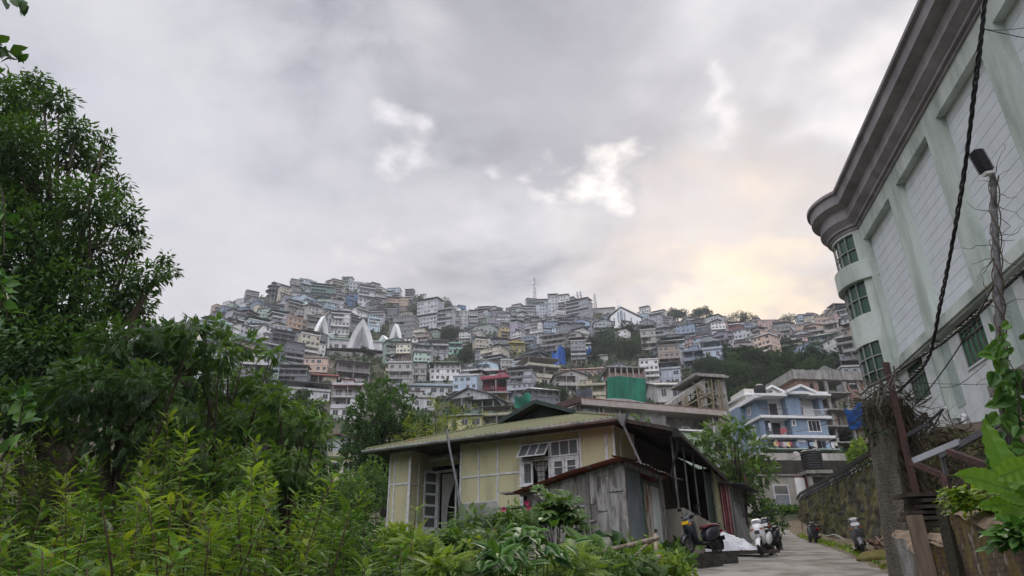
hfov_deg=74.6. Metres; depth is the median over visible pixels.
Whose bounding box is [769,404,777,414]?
window
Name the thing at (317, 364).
hillside house
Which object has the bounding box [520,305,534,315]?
hillside house
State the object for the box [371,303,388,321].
hillside house
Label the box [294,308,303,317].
hillside house
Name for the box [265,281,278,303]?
lookout tower
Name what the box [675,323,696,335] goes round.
hillside house
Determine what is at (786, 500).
window
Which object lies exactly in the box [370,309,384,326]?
hillside house
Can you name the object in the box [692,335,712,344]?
hillside house
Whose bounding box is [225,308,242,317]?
hillside house
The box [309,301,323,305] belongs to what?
hillside house
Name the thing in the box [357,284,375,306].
hillside house
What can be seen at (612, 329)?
hillside tree
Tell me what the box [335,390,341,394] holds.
window
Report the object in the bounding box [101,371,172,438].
hillside tree
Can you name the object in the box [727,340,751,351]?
hillside house
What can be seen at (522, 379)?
hillside house
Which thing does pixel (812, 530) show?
scooter
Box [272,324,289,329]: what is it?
hillside house
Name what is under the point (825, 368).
roof shelter
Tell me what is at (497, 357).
hillside house
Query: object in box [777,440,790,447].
window
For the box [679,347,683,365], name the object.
hillside house
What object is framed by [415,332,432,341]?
hillside house
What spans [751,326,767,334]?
hillside house
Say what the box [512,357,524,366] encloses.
hillside house
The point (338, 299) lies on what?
distant houses
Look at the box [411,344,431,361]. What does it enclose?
hillside house
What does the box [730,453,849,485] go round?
retaining wall
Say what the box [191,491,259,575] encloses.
shrub
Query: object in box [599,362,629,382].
hillside house
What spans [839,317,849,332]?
hillside house
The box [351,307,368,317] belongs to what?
hillside house
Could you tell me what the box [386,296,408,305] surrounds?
hillside house
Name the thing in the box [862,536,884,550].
firewood pile
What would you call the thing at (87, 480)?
shrub
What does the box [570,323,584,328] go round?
hillside house
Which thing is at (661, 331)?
hillside house
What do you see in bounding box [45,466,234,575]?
shrub
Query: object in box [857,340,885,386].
window
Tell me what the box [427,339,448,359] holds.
hillside house
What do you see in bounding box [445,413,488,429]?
hillside house
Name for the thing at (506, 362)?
hillside house
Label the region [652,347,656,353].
hillside house
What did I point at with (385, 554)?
shrub
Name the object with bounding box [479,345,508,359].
hillside house
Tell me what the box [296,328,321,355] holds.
hillside house
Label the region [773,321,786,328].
hillside house
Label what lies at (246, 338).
hillside house
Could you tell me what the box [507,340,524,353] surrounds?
hillside house
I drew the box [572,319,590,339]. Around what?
hillside house
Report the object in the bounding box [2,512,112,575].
shrub
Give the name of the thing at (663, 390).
window
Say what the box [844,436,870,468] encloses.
conifer
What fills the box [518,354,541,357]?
hillside house
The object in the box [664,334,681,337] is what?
hillside house
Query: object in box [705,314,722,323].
hillside house
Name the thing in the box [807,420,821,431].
window
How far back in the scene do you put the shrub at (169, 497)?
5.28 m
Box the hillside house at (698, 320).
[689,318,704,323]
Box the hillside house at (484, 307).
[477,306,491,315]
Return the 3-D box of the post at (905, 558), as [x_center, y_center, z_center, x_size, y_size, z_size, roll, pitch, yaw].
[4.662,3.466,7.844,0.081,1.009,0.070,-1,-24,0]
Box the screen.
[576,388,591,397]
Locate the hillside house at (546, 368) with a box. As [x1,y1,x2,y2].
[515,356,560,384]
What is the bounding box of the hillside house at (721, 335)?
[711,330,733,342]
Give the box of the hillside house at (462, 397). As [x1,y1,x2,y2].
[445,387,510,409]
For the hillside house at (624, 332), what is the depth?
353.18 m
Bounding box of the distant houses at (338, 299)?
[202,277,828,358]
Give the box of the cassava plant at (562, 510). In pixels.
[505,484,602,558]
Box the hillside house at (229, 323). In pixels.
[207,317,235,334]
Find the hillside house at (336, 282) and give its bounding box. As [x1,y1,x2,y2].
[330,278,344,292]
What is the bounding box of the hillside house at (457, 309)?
[452,306,461,315]
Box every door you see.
[422,470,437,529]
[738,501,745,521]
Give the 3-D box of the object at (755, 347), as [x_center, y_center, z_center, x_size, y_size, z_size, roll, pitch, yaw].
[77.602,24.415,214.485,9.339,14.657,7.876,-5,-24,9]
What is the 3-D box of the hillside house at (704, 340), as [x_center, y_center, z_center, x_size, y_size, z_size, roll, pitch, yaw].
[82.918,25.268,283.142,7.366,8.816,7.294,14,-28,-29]
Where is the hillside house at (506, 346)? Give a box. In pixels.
[493,344,510,349]
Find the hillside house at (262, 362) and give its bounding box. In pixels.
[241,349,273,367]
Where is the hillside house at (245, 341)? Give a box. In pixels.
[230,337,263,349]
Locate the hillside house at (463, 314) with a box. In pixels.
[459,310,467,329]
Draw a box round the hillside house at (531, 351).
[523,348,544,354]
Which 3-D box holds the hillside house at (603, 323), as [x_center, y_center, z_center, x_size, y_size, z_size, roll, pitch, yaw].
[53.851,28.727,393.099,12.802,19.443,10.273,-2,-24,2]
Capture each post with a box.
[526,505,533,566]
[897,539,913,575]
[906,515,937,575]
[935,503,965,575]
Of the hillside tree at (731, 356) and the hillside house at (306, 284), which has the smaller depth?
the hillside tree at (731, 356)
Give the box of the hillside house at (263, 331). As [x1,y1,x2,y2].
[257,325,271,340]
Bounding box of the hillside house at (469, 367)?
[463,363,473,370]
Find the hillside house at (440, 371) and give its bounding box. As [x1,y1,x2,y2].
[429,361,462,382]
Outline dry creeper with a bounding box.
[869,391,986,522]
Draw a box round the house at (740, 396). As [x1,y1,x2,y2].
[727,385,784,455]
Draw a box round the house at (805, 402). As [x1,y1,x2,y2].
[728,384,842,460]
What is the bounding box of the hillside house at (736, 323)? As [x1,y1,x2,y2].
[728,320,744,325]
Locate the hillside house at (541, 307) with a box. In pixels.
[536,299,547,317]
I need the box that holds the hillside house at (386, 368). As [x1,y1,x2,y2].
[384,364,388,376]
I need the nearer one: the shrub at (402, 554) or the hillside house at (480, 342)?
the shrub at (402, 554)
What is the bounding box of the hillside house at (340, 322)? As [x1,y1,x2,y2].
[330,310,351,337]
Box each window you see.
[331,462,340,472]
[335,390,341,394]
[426,400,431,405]
[461,418,467,425]
[471,418,479,424]
[516,441,550,514]
[549,438,579,476]
[620,310,623,324]
[660,388,666,396]
[672,390,681,396]
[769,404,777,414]
[772,423,781,434]
[772,484,791,505]
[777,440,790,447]
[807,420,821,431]
[833,235,858,270]
[843,281,870,321]
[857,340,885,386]
[907,358,931,406]
[956,308,988,370]
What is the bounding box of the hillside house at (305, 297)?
[299,294,314,301]
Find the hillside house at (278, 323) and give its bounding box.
[271,322,289,326]
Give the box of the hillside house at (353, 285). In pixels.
[349,281,366,291]
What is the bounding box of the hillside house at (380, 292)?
[374,286,386,303]
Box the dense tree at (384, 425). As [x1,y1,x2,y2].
[337,374,433,517]
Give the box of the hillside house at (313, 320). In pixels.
[307,314,327,329]
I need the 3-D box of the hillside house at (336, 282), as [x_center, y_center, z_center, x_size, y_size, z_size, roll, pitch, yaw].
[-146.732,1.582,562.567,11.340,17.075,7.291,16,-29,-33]
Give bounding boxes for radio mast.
[533,278,535,297]
[593,292,597,312]
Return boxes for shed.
[498,455,681,560]
[716,482,758,542]
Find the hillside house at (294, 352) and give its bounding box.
[281,340,306,363]
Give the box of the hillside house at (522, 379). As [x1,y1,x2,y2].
[506,365,536,402]
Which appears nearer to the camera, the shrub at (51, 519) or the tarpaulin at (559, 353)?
the shrub at (51, 519)
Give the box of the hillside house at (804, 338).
[796,334,817,342]
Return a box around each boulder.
[856,549,885,560]
[878,560,886,567]
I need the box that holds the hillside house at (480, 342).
[472,336,489,350]
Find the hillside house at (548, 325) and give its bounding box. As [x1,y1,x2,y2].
[543,321,556,334]
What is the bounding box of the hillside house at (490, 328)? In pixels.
[466,323,498,334]
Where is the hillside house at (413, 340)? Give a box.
[402,338,419,345]
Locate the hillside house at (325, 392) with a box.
[274,379,331,400]
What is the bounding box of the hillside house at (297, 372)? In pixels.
[278,364,311,381]
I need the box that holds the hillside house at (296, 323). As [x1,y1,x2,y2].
[286,316,307,331]
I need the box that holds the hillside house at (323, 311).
[301,305,325,315]
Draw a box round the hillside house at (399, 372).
[387,361,414,390]
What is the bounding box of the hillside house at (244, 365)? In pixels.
[242,364,271,368]
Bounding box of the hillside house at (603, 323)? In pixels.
[592,318,614,337]
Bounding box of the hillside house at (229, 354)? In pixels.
[211,342,251,373]
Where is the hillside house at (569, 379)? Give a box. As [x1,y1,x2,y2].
[548,369,590,394]
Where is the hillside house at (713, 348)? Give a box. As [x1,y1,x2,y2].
[700,340,723,360]
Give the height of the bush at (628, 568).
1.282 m
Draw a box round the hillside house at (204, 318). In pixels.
[199,315,211,326]
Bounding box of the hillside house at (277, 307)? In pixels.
[269,303,283,310]
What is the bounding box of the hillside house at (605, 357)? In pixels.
[586,355,609,361]
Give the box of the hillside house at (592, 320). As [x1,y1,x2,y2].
[586,318,595,336]
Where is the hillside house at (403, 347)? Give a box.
[396,341,412,360]
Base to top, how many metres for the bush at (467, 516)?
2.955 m
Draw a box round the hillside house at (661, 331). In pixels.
[656,326,674,335]
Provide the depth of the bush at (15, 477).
16.27 m
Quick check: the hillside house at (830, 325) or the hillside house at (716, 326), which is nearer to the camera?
the hillside house at (830, 325)
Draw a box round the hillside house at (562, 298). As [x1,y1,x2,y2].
[558,293,569,309]
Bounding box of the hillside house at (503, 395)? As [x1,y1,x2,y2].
[490,392,510,401]
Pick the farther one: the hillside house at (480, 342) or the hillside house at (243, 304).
the hillside house at (243, 304)
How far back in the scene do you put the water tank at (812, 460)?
55.28 m
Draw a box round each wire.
[761,382,886,415]
[779,392,882,463]
[785,384,886,432]
[899,381,1023,384]
[903,284,993,417]
[941,363,986,387]
[985,29,1023,37]
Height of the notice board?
2.350 m
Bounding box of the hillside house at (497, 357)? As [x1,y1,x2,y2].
[482,354,506,361]
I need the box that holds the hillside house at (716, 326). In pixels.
[709,322,725,334]
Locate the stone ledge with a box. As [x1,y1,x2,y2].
[687,553,738,568]
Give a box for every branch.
[0,35,28,63]
[0,187,21,257]
[0,267,21,335]
[0,271,29,326]
[0,383,41,460]
[2,0,28,15]
[860,366,896,415]
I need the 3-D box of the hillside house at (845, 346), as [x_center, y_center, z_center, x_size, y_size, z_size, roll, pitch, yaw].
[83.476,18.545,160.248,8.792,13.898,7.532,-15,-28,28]
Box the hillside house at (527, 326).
[523,321,531,331]
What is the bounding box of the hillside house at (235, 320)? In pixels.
[226,318,243,323]
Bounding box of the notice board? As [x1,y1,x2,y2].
[793,476,809,494]
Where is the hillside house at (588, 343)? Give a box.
[569,340,590,353]
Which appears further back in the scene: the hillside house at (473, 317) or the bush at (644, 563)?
the hillside house at (473, 317)
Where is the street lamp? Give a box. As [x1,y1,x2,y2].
[965,143,1023,444]
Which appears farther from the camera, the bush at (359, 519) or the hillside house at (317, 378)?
the hillside house at (317, 378)
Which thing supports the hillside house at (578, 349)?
on the ground at (790, 517)
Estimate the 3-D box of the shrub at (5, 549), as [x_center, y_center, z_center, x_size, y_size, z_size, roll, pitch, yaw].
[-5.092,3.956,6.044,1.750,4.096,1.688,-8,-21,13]
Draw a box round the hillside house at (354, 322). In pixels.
[350,314,360,333]
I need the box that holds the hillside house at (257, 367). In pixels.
[237,364,279,390]
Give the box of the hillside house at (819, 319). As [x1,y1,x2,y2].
[814,315,828,324]
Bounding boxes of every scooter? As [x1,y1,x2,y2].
[677,504,724,553]
[742,510,776,555]
[752,510,783,549]
[804,517,821,541]
[837,509,867,552]
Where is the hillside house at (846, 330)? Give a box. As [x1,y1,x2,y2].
[839,323,851,336]
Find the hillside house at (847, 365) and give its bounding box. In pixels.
[831,360,860,398]
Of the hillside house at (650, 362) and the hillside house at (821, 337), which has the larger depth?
the hillside house at (821, 337)
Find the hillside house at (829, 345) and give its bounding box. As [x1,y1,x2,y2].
[818,333,842,369]
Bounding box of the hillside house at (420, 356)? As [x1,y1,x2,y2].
[412,351,430,375]
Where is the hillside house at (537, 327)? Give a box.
[529,320,543,334]
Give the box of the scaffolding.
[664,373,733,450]
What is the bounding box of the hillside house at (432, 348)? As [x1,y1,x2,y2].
[413,341,434,361]
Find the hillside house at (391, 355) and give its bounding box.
[390,354,409,360]
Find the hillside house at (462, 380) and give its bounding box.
[453,372,480,392]
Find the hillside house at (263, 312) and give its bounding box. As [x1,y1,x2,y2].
[256,307,271,317]
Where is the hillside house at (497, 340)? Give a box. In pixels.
[491,338,508,343]
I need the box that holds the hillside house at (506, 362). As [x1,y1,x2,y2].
[499,358,514,369]
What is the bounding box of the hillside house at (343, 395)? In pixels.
[330,379,367,419]
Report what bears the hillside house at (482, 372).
on the ground at (790, 517)
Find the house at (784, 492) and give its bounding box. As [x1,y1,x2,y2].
[735,474,804,512]
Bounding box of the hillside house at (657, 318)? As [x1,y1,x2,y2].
[649,313,663,327]
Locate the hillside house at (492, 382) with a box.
[480,370,509,391]
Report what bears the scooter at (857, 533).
on the road
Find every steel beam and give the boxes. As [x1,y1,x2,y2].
[882,362,919,505]
[909,460,942,478]
[941,473,950,502]
[946,449,986,467]
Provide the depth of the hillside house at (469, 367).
263.48 m
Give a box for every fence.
[557,536,659,565]
[616,554,661,571]
[634,542,652,556]
[654,533,658,575]
[796,408,943,501]
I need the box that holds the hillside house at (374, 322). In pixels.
[367,315,380,332]
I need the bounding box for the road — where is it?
[687,527,887,575]
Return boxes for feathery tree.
[0,311,241,564]
[114,310,307,549]
[205,383,344,575]
[686,413,782,513]
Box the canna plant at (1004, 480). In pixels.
[952,419,1023,520]
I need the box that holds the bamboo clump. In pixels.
[389,395,488,440]
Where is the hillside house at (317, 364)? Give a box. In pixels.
[304,354,330,373]
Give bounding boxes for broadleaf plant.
[468,538,549,575]
[476,517,593,575]
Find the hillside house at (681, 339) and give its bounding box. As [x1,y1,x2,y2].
[659,336,685,347]
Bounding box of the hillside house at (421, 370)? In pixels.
[413,361,429,382]
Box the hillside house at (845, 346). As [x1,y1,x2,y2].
[834,336,857,360]
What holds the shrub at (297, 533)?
on the ground at (790, 517)
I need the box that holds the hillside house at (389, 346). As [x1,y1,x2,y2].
[382,337,404,363]
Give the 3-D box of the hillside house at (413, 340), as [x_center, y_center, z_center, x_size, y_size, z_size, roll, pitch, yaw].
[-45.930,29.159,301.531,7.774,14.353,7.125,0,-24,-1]
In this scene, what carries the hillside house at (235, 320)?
on the ground at (790, 517)
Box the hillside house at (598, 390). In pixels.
[577,379,606,398]
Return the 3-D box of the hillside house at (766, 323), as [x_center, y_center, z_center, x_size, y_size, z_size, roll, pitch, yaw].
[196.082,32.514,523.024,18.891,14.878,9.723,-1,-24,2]
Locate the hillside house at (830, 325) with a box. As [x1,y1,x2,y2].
[822,318,839,333]
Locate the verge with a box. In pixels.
[788,520,887,573]
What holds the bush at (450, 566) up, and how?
on the ground at (790, 517)
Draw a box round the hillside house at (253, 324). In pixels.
[246,322,268,326]
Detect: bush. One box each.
[0,436,99,549]
[25,447,165,545]
[112,458,212,573]
[163,465,263,556]
[232,478,300,562]
[256,478,330,546]
[281,507,353,575]
[293,472,359,537]
[317,465,385,524]
[322,509,374,560]
[346,468,387,520]
[349,515,407,575]
[358,454,388,536]
[364,520,423,571]
[377,517,451,575]
[394,538,476,575]
[425,521,487,566]
[436,500,507,563]
[468,518,517,573]
[482,496,539,574]
[504,535,627,575]
[533,535,651,575]
[599,529,671,575]
[628,534,672,563]
[630,412,650,422]
[637,548,698,575]
[747,489,790,535]
[932,484,995,517]
[934,485,973,501]
[975,512,1023,554]
[977,494,999,514]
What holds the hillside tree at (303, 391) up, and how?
on the ground at (790, 517)
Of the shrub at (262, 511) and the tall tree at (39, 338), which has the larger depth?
the tall tree at (39, 338)
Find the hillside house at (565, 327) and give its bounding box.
[555,322,572,333]
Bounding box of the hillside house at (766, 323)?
[752,319,776,330]
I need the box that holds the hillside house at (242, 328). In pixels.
[229,323,255,335]
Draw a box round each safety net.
[514,392,530,407]
[607,376,645,401]
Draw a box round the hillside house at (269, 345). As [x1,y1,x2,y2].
[261,340,280,361]
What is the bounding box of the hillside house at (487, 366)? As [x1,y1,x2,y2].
[473,359,500,375]
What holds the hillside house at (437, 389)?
on the ground at (790, 517)
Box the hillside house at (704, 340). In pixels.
[695,337,717,347]
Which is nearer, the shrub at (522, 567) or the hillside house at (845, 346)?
the shrub at (522, 567)
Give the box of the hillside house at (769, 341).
[752,333,780,352]
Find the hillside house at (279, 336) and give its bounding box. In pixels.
[269,328,296,350]
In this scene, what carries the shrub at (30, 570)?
on the ground at (790, 517)
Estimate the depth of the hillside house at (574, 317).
441.59 m
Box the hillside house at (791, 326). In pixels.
[786,321,794,330]
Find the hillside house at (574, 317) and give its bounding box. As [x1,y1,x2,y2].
[565,316,579,320]
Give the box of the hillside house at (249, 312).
[240,309,260,316]
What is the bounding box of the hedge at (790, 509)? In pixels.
[761,502,798,514]
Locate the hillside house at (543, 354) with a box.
[520,351,550,357]
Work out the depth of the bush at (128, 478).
17.15 m
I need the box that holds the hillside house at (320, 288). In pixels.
[311,282,335,295]
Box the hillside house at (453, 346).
[448,342,462,354]
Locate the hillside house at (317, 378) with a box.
[310,373,338,386]
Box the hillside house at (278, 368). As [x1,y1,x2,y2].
[273,366,280,383]
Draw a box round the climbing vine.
[976,320,1023,470]
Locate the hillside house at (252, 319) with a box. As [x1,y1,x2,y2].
[244,315,271,326]
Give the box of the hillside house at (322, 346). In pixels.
[318,340,326,356]
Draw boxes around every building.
[555,396,726,471]
[599,366,647,393]
[679,429,705,468]
[765,369,867,448]
[807,0,1023,432]
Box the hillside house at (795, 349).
[790,341,819,352]
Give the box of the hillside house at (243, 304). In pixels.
[240,302,250,306]
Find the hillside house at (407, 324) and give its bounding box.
[389,315,419,337]
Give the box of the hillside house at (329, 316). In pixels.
[326,314,332,331]
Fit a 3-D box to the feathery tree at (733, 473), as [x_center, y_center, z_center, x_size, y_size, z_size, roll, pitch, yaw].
[11.843,9.528,34.978,5.426,6.842,5.950,-1,-24,0]
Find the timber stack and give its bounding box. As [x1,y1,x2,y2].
[893,492,987,527]
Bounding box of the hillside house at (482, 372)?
[463,369,489,388]
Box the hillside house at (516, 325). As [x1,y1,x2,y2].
[510,319,524,339]
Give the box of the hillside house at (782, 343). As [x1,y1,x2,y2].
[780,338,802,349]
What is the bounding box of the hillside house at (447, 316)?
[437,306,455,328]
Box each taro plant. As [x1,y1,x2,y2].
[560,525,607,558]
[569,529,631,559]
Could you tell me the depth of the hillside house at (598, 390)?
190.02 m
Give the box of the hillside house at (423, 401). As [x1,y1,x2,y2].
[398,390,436,409]
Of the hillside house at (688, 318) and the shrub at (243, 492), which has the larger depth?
the hillside house at (688, 318)
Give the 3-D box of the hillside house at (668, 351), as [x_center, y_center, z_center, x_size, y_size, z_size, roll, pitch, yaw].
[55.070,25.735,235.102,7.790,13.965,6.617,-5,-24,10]
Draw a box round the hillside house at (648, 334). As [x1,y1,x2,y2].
[639,324,656,354]
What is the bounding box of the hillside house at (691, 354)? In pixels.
[681,345,702,368]
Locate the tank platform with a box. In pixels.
[797,470,832,491]
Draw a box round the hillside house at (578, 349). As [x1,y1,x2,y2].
[570,337,586,365]
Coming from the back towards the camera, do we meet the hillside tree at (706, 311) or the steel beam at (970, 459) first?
the hillside tree at (706, 311)
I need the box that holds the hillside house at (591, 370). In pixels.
[557,367,603,375]
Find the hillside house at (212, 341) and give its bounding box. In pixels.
[194,338,222,357]
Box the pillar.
[839,356,941,575]
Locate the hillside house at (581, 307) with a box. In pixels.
[565,297,592,317]
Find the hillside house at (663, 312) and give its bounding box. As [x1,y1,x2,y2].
[652,309,666,315]
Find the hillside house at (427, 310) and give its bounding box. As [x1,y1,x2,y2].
[417,296,444,329]
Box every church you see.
[314,316,401,357]
[607,299,642,327]
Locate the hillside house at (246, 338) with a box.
[230,334,256,340]
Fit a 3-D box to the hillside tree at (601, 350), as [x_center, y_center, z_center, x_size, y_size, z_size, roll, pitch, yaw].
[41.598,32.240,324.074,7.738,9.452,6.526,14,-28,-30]
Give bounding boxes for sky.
[0,0,917,341]
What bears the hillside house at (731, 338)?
on the ground at (790, 517)
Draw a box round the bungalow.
[361,399,731,575]
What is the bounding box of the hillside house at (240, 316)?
[232,313,248,320]
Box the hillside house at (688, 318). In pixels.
[683,317,699,323]
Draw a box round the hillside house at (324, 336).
[319,333,328,347]
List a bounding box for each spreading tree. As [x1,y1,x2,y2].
[726,310,754,321]
[780,313,797,324]
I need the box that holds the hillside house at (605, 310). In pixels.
[593,307,614,314]
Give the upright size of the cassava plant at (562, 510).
2.244 m
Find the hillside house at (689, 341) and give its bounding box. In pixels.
[685,335,702,346]
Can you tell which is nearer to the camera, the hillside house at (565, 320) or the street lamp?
the street lamp
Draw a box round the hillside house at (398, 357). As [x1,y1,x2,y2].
[389,354,410,360]
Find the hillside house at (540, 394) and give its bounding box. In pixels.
[520,388,561,403]
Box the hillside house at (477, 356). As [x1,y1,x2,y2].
[474,351,481,362]
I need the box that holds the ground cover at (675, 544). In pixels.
[1,535,705,575]
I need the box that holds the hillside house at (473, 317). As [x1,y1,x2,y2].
[468,310,478,326]
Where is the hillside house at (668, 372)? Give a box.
[658,361,681,382]
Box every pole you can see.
[446,430,463,535]
[741,435,749,528]
[744,473,748,529]
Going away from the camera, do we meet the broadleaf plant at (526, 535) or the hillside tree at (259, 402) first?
the broadleaf plant at (526, 535)
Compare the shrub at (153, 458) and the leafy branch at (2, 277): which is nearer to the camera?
the leafy branch at (2, 277)
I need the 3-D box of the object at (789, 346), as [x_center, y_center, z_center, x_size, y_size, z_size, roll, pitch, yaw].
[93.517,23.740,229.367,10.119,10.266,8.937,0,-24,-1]
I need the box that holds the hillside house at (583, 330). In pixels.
[570,326,589,339]
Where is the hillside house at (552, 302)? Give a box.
[547,293,557,315]
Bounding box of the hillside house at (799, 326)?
[792,323,804,330]
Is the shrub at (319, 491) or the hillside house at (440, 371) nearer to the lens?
the shrub at (319, 491)
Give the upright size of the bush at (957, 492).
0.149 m
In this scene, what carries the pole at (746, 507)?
on the ground at (790, 517)
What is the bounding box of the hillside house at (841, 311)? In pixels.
[835,305,847,318]
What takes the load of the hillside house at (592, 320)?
on the ground at (790, 517)
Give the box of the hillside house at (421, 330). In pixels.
[412,328,426,337]
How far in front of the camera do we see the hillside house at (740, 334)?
287.75 m
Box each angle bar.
[906,423,927,436]
[911,439,959,462]
[938,410,1023,457]
[940,458,947,474]
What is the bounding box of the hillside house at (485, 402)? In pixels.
[467,398,500,413]
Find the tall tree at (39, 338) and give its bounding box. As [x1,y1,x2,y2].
[0,64,183,570]
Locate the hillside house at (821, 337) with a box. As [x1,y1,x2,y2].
[807,332,837,342]
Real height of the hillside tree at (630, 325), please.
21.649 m
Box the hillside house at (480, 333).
[471,330,485,336]
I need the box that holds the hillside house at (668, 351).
[656,340,681,375]
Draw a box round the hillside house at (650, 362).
[637,355,660,382]
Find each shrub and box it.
[0,413,110,572]
[0,439,100,574]
[0,459,42,571]
[0,466,60,575]
[0,488,87,575]
[0,503,108,575]
[1,430,82,575]
[1,498,49,575]
[2,477,138,575]
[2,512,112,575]
[5,414,68,564]
[12,496,282,575]
[20,507,83,575]
[24,542,145,575]
[26,529,203,575]
[40,535,125,575]
[43,556,114,575]
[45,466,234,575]
[45,474,259,575]
[50,492,126,575]
[53,474,95,572]
[54,408,188,575]
[56,454,143,575]
[61,557,93,574]
[66,486,374,575]
[70,429,195,556]
[77,512,230,575]
[83,453,134,573]
[91,499,158,575]
[92,514,315,575]
[92,536,250,575]
[94,486,227,575]
[98,488,317,575]
[101,447,198,574]
[106,492,192,575]
[129,476,263,574]
[144,415,213,574]
[164,426,341,575]
[178,437,275,575]
[187,468,323,575]
[189,460,273,575]
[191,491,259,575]
[195,472,343,575]
[200,481,285,575]
[208,504,301,575]
[216,425,255,574]
[241,554,272,575]
[243,528,399,575]
[244,557,273,575]
[254,460,364,575]
[265,511,320,575]
[272,556,387,575]
[291,496,382,575]
[297,489,342,575]
[299,548,379,575]
[307,548,327,575]
[312,551,380,575]
[338,487,374,575]
[347,532,437,575]
[348,559,392,575]
[353,539,397,575]
[369,524,422,575]
[372,504,424,575]
[389,542,411,575]
[404,546,426,571]
[442,534,493,575]
[458,538,480,562]
[497,547,530,575]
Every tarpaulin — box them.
[551,345,565,365]
[704,532,779,553]
[844,403,865,428]
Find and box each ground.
[0,292,871,575]
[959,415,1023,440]
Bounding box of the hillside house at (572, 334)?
[566,331,583,339]
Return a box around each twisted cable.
[893,267,1023,376]
[897,0,987,391]
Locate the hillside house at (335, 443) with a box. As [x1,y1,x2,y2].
[320,433,363,458]
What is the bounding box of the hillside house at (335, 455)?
[328,451,356,480]
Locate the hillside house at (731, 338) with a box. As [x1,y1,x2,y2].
[728,332,753,344]
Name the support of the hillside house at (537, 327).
on the ground at (790, 517)
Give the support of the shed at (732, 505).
on the ground at (790, 517)
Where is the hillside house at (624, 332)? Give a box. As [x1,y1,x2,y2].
[615,327,630,341]
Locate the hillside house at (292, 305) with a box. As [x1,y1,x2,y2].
[284,298,303,312]
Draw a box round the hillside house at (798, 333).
[789,330,812,339]
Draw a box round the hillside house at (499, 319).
[495,317,510,327]
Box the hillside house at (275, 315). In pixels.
[267,309,289,324]
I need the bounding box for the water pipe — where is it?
[805,527,881,543]
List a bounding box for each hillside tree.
[92,366,164,398]
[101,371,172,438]
[136,395,206,445]
[140,321,158,336]
[159,328,197,353]
[181,386,248,444]
[231,383,285,438]
[234,366,280,387]
[238,389,322,454]
[285,402,317,435]
[292,388,308,397]
[305,381,322,388]
[321,379,332,388]
[363,349,375,356]
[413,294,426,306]
[439,326,458,341]
[443,297,452,305]
[454,345,473,357]
[457,347,475,362]
[499,379,507,388]
[535,382,558,388]
[542,385,565,400]
[558,389,569,401]
[563,345,570,359]
[583,334,598,348]
[586,347,601,362]
[591,344,603,354]
[593,327,611,351]
[599,330,619,352]
[604,324,618,333]
[612,336,637,358]
[614,336,639,356]
[617,320,638,334]
[618,339,647,358]
[629,328,639,336]
[633,331,640,348]
[669,307,679,317]
[669,309,683,320]
[679,308,688,318]
[688,310,698,316]
[692,307,702,316]
[692,356,704,371]
[700,354,715,370]
[700,361,715,373]
[701,305,712,316]
[704,357,724,373]
[708,356,722,364]
[708,384,737,407]
[709,390,734,407]
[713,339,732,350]
[713,366,741,386]
[720,347,747,359]
[722,358,749,386]
[725,349,746,369]
[725,368,749,387]
[728,368,758,387]
[739,345,767,367]
[741,378,764,389]
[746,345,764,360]
[757,349,779,366]
[759,353,773,367]
[760,370,781,384]
[766,349,801,371]
[777,359,798,370]
[777,368,791,376]
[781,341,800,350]
[784,351,802,360]
[786,352,800,366]
[787,361,820,371]
[795,354,817,368]
[797,340,826,363]
[799,362,827,369]
[803,356,831,366]
[813,348,830,360]
[822,357,839,369]
[824,347,841,366]
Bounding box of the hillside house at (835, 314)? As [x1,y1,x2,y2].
[832,305,843,320]
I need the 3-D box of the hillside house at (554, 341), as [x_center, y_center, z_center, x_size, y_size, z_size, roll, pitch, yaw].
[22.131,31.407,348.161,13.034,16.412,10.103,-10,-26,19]
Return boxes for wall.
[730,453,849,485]
[798,421,1023,541]
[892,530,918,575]
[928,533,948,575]
[946,506,1023,575]
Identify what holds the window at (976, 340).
in the building at (880, 217)
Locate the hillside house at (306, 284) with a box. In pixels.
[299,278,316,292]
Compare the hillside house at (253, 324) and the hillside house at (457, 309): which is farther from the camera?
the hillside house at (457, 309)
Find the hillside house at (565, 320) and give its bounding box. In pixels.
[558,319,574,323]
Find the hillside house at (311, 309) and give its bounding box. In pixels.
[303,303,323,318]
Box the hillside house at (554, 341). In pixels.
[539,332,568,354]
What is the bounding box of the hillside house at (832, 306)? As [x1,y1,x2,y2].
[827,303,844,319]
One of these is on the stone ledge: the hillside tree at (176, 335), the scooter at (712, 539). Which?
the scooter at (712, 539)
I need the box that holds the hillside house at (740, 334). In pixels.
[733,328,752,341]
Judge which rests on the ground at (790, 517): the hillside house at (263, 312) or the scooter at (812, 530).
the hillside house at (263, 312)
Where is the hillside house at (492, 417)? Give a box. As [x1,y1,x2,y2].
[480,405,516,423]
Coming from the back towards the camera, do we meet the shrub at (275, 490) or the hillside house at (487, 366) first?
the hillside house at (487, 366)
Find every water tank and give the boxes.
[754,384,765,392]
[800,448,824,470]
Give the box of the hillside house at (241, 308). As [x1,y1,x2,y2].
[235,307,254,311]
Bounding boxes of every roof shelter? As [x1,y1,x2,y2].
[607,398,643,402]
[818,366,846,408]
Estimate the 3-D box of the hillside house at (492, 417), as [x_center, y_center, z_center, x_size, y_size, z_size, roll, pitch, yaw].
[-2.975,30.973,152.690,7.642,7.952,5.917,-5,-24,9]
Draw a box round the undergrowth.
[113,288,869,512]
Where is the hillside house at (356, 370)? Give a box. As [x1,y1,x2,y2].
[334,359,371,381]
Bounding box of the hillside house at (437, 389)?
[396,383,452,395]
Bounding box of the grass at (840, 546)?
[683,532,886,575]
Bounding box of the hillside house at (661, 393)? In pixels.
[646,383,710,403]

